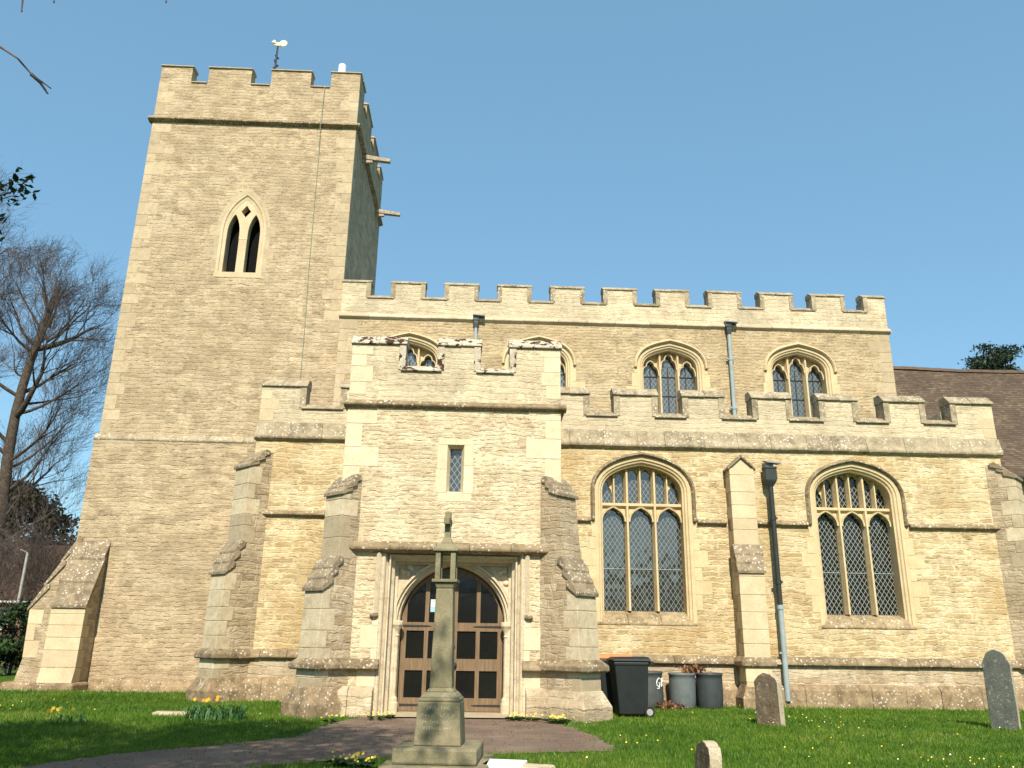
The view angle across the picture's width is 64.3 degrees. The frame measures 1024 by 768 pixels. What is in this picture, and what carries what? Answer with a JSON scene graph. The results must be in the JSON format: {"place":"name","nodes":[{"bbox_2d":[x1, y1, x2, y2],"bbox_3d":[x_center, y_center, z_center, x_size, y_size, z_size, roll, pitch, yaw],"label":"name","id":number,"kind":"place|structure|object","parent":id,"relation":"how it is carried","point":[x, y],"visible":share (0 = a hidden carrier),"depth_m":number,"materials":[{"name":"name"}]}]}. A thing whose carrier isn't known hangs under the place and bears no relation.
{"place":"outdoors","nodes":[
{"label":"outdoors","id":0,"kind":"place"},
{"bbox_2d":[20,715,614,767],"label":"path","id":1,"kind":"structure","parent":0,"point":[365,738],"depth_m":10.80,"materials":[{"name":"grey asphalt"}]},
{"bbox_2d":[364,712,383,719],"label":"primrose clump","id":2,"kind":"object","parent":1,"relation":"on","point":[378,717],"visible":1,"depth_m":14.12,"materials":[{"name":"yellow plant"}]},
{"bbox_2d":[372,711,395,717],"bbox_3d":[-2.202,5.830,14.369,0.430,0.117,0.323,13,-21,-34],"label":"primrose clump","id":3,"kind":"object","parent":1,"relation":"on","point":[388,716],"visible":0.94,"depth_m":14.36,"materials":[{"name":"yellow plant"}]},
{"bbox_2d":[379,711,519,717],"bbox_3d":[-1.161,6.157,15.193,2.589,0.001,1.287,2,-18,-2],"label":"porch step","id":4,"kind":"object","parent":1,"relation":"on","point":[466,714],"visible":0.39,"depth_m":15.11,"materials":[{"name":"grey stone"}]},
{"bbox_2d":[505,712,525,719],"bbox_3d":[0.068,5.893,14.472,0.404,0.127,0.398,2,-18,-2],"label":"primrose clump","id":5,"kind":"object","parent":1,"relation":"on","point":[517,717],"visible":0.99,"depth_m":14.39,"materials":[{"name":"yellow plant"}]},
{"bbox_2d":[521,713,542,720],"bbox_3d":[0.347,5.868,14.382,0.339,0.128,0.317,6,-18,-15],"label":"primrose clump","id":6,"kind":"object","parent":1,"relation":"on","point":[531,718],"visible":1,"depth_m":14.31,"materials":[{"name":"green plant"}]},
{"bbox_2d":[0,666,1023,767],"bbox_3d":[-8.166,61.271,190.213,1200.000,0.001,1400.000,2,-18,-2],"label":"ground","id":7,"kind":"structure","parent":0,"point":[13,673],"depth_m":12.05,"materials":[{"name":"green plant"}]},
{"bbox_2d":[0,641,15,665],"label":"garden shrub","id":8,"kind":"object","parent":7,"relation":"on","point":[3,646],"visible":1,"depth_m":26.66,"materials":[{"name":"green plant"}]},
{"bbox_2d":[3,549,28,673],"bbox_3d":[-17.478,7.940,28.568,0.097,4.226,0.309,-13,-22,37],"label":"lamp pole","id":9,"kind":"object","parent":7,"relation":"on","point":[20,588],"visible":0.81,"depth_m":28.91,"materials":[{"name":"grey metal"}]},
{"bbox_2d":[0,597,34,674],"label":"evergreen shrub","id":10,"kind":"object","parent":7,"relation":"on","point":[13,616],"visible":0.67,"depth_m":27.81,"materials":[{"name":"green plant"}]},
{"bbox_2d":[0,167,39,241],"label":"holly tree","id":11,"kind":"object","parent":7,"relation":"on","point":[15,178],"visible":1,"depth_m":7.74,"materials":[{"name":"green plant"}]},
{"bbox_2d":[0,156,59,380],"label":"bare tree","id":12,"kind":"object","parent":7,"relation":"on","point":[5,234],"visible":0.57,"depth_m":48.34,"materials":[{"name":"plant"}]},
{"bbox_2d":[0,545,71,665],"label":"brick house","id":13,"kind":"structure","parent":7,"relation":"on","point":[2,606],"depth_m":37.17,"materials":[{"name":"brown brick"}]},
{"bbox_2d":[0,474,80,669],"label":"bare shrub","id":14,"kind":"object","parent":7,"relation":"on","point":[38,566],"visible":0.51,"depth_m":32.20,"materials":[{"name":"brown plant"}]},
{"bbox_2d":[4,478,79,545],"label":"evergreen tree","id":15,"kind":"object","parent":7,"relation":"on","point":[47,521],"visible":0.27,"depth_m":43.41,"materials":[{"name":"green plant"}]},
{"bbox_2d":[0,224,124,559],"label":"bare tree","id":16,"kind":"object","parent":7,"relation":"on","point":[21,403],"visible":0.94,"depth_m":40.86,"materials":[{"name":"brown plant"}]},
{"bbox_2d":[42,706,106,724],"bbox_3d":[-6.957,5.247,12.929,0.748,0.264,0.623,-4,-18,14],"label":"daffodil clump","id":17,"kind":"object","parent":7,"relation":"on","point":[54,708],"visible":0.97,"depth_m":12.88,"materials":[{"name":"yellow plant"}]},
{"bbox_2d":[0,0,166,93],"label":"overhanging tree","id":18,"kind":"object","parent":7,"relation":"on","point":[38,80],"visible":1,"depth_m":8.12,"materials":[{"name":"brown plant"}]},
{"bbox_2d":[3,689,186,692],"bbox_3d":[-10.274,7.708,20.471,6.588,0.001,1.398,2,-18,-2],"label":"gravel strip","id":19,"kind":"object","parent":7,"relation":"on","point":[98,691],"visible":0.18,"depth_m":20.50,"materials":[{"name":"beige gravel"}]},
{"bbox_2d":[152,711,189,714],"bbox_3d":[-6.115,5.921,14.636,0.600,0.070,0.350,4,-18,-10],"label":"paving stone","id":20,"kind":"object","parent":7,"relation":"on","point":[167,712],"visible":0.44,"depth_m":14.50,"materials":[{"name":"beige stone"}]},
{"bbox_2d":[182,695,254,720],"bbox_3d":[-5.127,5.567,14.029,1.296,0.370,0.845,0,-18,3],"label":"daffodil clump","id":21,"kind":"object","parent":7,"relation":"on","point":[195,713],"visible":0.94,"depth_m":13.90,"materials":[{"name":"green plant"}]},
{"bbox_2d":[321,714,343,721],"bbox_3d":[-2.977,5.563,13.571,0.334,0.124,0.402,-14,-23,39],"label":"primrose clump","id":22,"kind":"object","parent":7,"relation":"on","point":[333,720],"visible":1,"depth_m":13.51,"materials":[{"name":"green plant"}]},
{"bbox_2d":[325,751,365,765],"bbox_3d":[-1.826,4.138,8.998,0.492,0.126,0.470,2,-18,-2],"label":"primrose clump","id":23,"kind":"object","parent":7,"relation":"on","point":[340,760],"visible":0.91,"depth_m":8.97,"materials":[{"name":"green plant"}]},
{"bbox_2d":[345,753,377,767],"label":"primrose clump","id":24,"kind":"object","parent":7,"relation":"on","point":[367,764],"visible":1,"depth_m":8.82,"materials":[{"name":"green plant"}]},
{"bbox_2d":[378,512,493,767],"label":"war memorial","id":25,"kind":"object","parent":7,"relation":"on","point":[438,741],"visible":1,"depth_m":9.10,"materials":[{"name":"stone"}]},
{"bbox_2d":[0,699,1000,766],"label":"lawn flowers","id":26,"kind":"object","parent":7,"relation":"on","point":[691,748],"visible":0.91,"depth_m":11.21,"materials":[{"name":"yellow plant"}]},
{"bbox_2d":[483,759,526,767],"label":"stone slab","id":27,"kind":"structure","parent":7,"relation":"on","point":[500,763],"depth_m":8.93,"materials":[{"name":"white stone"}]},
{"bbox_2d":[0,40,1023,722],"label":"church","id":28,"kind":"structure","parent":7,"relation":"on","point":[304,440],"depth_m":20.18,"materials":[{"name":"stone"}]},
{"bbox_2d":[206,188,275,277],"bbox_3d":[-8.280,-4.590,25.321,2.000,3.079,0.612,2,-18,-2],"label":"belfry window","id":29,"kind":"structure","parent":28,"relation":"in","point":[242,232],"depth_m":25.18,"materials":[{"name":"stone"}]},
{"bbox_2d":[389,332,437,366],"bbox_3d":[-3.033,-0.042,23.810,2.713,3.014,0.599,2,-18,-2],"label":"clerestory window","id":30,"kind":"structure","parent":28,"relation":"in","point":[422,352],"depth_m":24.08,"materials":[{"name":"stone"}]},
{"bbox_2d":[397,568,449,710],"bbox_3d":[-1.690,5.000,16.101,0.994,2.718,0.072,2,-18,-2],"label":"door","id":31,"kind":"structure","parent":28,"relation":"in","point":[418,613],"depth_m":16.06,"materials":[{"name":"brown wood"}]},
{"bbox_2d":[349,541,548,716],"bbox_3d":[-1.179,4.713,15.795,4.016,3.176,0.968,2,-18,-2],"label":"doorway","id":32,"kind":"structure","parent":28,"relation":"in","point":[405,564],"depth_m":15.76,"materials":[{"name":"stone"}]},
{"bbox_2d":[435,438,472,501],"bbox_3d":[-1.161,1.763,16.520,0.750,1.280,0.257,2,-18,-2],"label":"slit window","id":33,"kind":"structure","parent":28,"relation":"in","point":[455,483],"depth_m":16.47,"materials":[{"name":"stone"}]},
{"bbox_2d":[454,568,502,711],"bbox_3d":[-0.684,5.016,16.104,0.994,2.718,0.138,2,-18,-2],"label":"door","id":34,"kind":"structure","parent":28,"relation":"in","point":[478,612],"depth_m":16.10,"materials":[{"name":"brown wood"}]},
{"bbox_2d":[501,335,584,386],"bbox_3d":[0.774,0.056,23.940,2.722,3.013,0.595,2,-18,-2],"label":"clerestory window","id":35,"kind":"structure","parent":28,"relation":"in","point":[568,364],"depth_m":24.01,"materials":[{"name":"stone"}]},
{"bbox_2d":[582,452,712,625],"bbox_3d":[3.175,3.704,19.749,3.129,4.115,0.599,2,-18,-2],"label":"aisle window","id":36,"kind":"structure","parent":28,"relation":"in","point":[643,555],"depth_m":19.79,"materials":[{"name":"stone"}]},
{"bbox_2d":[626,339,716,413],"bbox_3d":[4.669,0.158,24.074,2.676,3.013,0.595,2,-18,-2],"label":"clerestory window","id":37,"kind":"structure","parent":28,"relation":"in","point":[668,368],"depth_m":24.29,"materials":[{"name":"stone"}]},
{"bbox_2d":[763,343,840,416],"bbox_3d":[8.515,0.260,24.209,2.782,3.014,0.599,2,-18,-2],"label":"clerestory window","id":38,"kind":"structure","parent":28,"relation":"in","point":[801,372],"depth_m":24.42,"materials":[{"name":"stone"}]},
{"bbox_2d":[801,459,929,629],"bbox_3d":[8.453,3.867,19.921,3.011,4.068,0.595,2,-18,-2],"label":"aisle window","id":39,"kind":"structure","parent":28,"relation":"in","point":[862,570],"depth_m":19.94,"materials":[{"name":"stone"}]},
{"bbox_2d":[542,714,573,722],"bbox_3d":[0.793,5.794,14.126,0.494,0.128,0.508,8,-19,-21],"label":"primrose clump","id":40,"kind":"object","parent":7,"relation":"on","point":[554,719],"visible":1,"depth_m":14.07,"materials":[{"name":"yellow plant"}]},
{"bbox_2d":[599,654,632,710],"bbox_3d":[2.127,6.088,16.587,0.816,1.124,0.615,0,-18,2],"label":"wheelie bin","id":41,"kind":"object","parent":7,"relation":"on","point":[606,687],"visible":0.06,"depth_m":16.36,"materials":[{"name":"plastic"}]},
{"bbox_2d":[607,656,654,717],"bbox_3d":[2.309,5.868,15.828,0.816,1.094,0.615,2,-18,-5],"label":"wheelie bin","id":42,"kind":"object","parent":7,"relation":"on","point":[629,679],"visible":0.98,"depth_m":15.61,"materials":[{"name":"plastic"}]},
{"bbox_2d":[648,671,663,708],"bbox_3d":[3.008,6.723,17.948,0.645,0.760,0.645,2,-18,-2],"label":"garden barrel","id":43,"kind":"object","parent":7,"relation":"on","point":[655,687],"visible":0.6,"depth_m":17.69,"materials":[{"name":"grey plastic"}]},
{"bbox_2d":[656,697,687,709],"bbox_3d":[3.391,6.934,17.549,0.791,0.350,0.771,2,-18,-2],"label":"leaf heap","id":44,"kind":"object","parent":7,"relation":"on","point":[669,704],"visible":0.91,"depth_m":17.43,"materials":[{"name":"brown plant"}]},
{"bbox_2d":[668,672,695,708],"bbox_3d":[3.757,6.755,17.970,0.598,0.735,0.599,2,-18,-2],"label":"garden barrel","id":45,"kind":"object","parent":7,"relation":"on","point":[682,688],"visible":0.95,"depth_m":17.76,"materials":[{"name":"grey plastic"}]},
{"bbox_2d":[695,741,721,767],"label":"headstone","id":46,"kind":"object","parent":7,"relation":"on","point":[708,754],"visible":1,"depth_m":7.40,"materials":[{"name":"beige stone"}]},
{"bbox_2d":[695,672,722,708],"bbox_3d":[4.375,6.784,18.040,0.598,0.740,0.598,2,-18,-2],"label":"garden barrel","id":47,"kind":"object","parent":7,"relation":"on","point":[709,688],"visible":0.98,"depth_m":17.83,"materials":[{"name":"plastic"}]},
{"bbox_2d":[678,663,712,672],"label":"dead stems","id":48,"kind":"object","parent":47,"relation":"on","point":[694,669],"visible":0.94,"depth_m":18.16,"materials":[{"name":"brown plant"}]},
{"bbox_2d":[754,673,785,726],"bbox_3d":[4.552,5.629,14.415,0.189,0.983,0.467,17,-24,-42],"label":"headstone","id":49,"kind":"object","parent":7,"relation":"on","point":[769,700],"visible":0.86,"depth_m":14.35,"materials":[{"name":"grey stone"}]},
{"bbox_2d":[958,341,1023,369],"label":"conifer tree","id":50,"kind":"object","parent":7,"relation":"on","point":[995,358],"visible":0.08,"depth_m":48.91,"materials":[{"name":"green plant"}]},
{"bbox_2d":[981,649,1020,730],"bbox_3d":[8.638,5.441,14.405,0.462,1.430,0.178,-13,-22,37],"label":"headstone","id":51,"kind":"object","parent":7,"relation":"on","point":[1002,702],"visible":0.87,"depth_m":14.35,"materials":[{"name":"grey stone"}]},
{"bbox_2d":[0,0,1023,545],"label":"sky","id":52,"kind":"structure","parent":0,"point":[851,149],"materials":[{"name":"blue"}]},
{"bbox_2d":[521,763,554,767],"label":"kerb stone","id":53,"kind":"object","parent":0,"point":[529,765],"visible":0.97,"depth_m":8.90,"materials":[{"name":"beige stone"}]}
]}

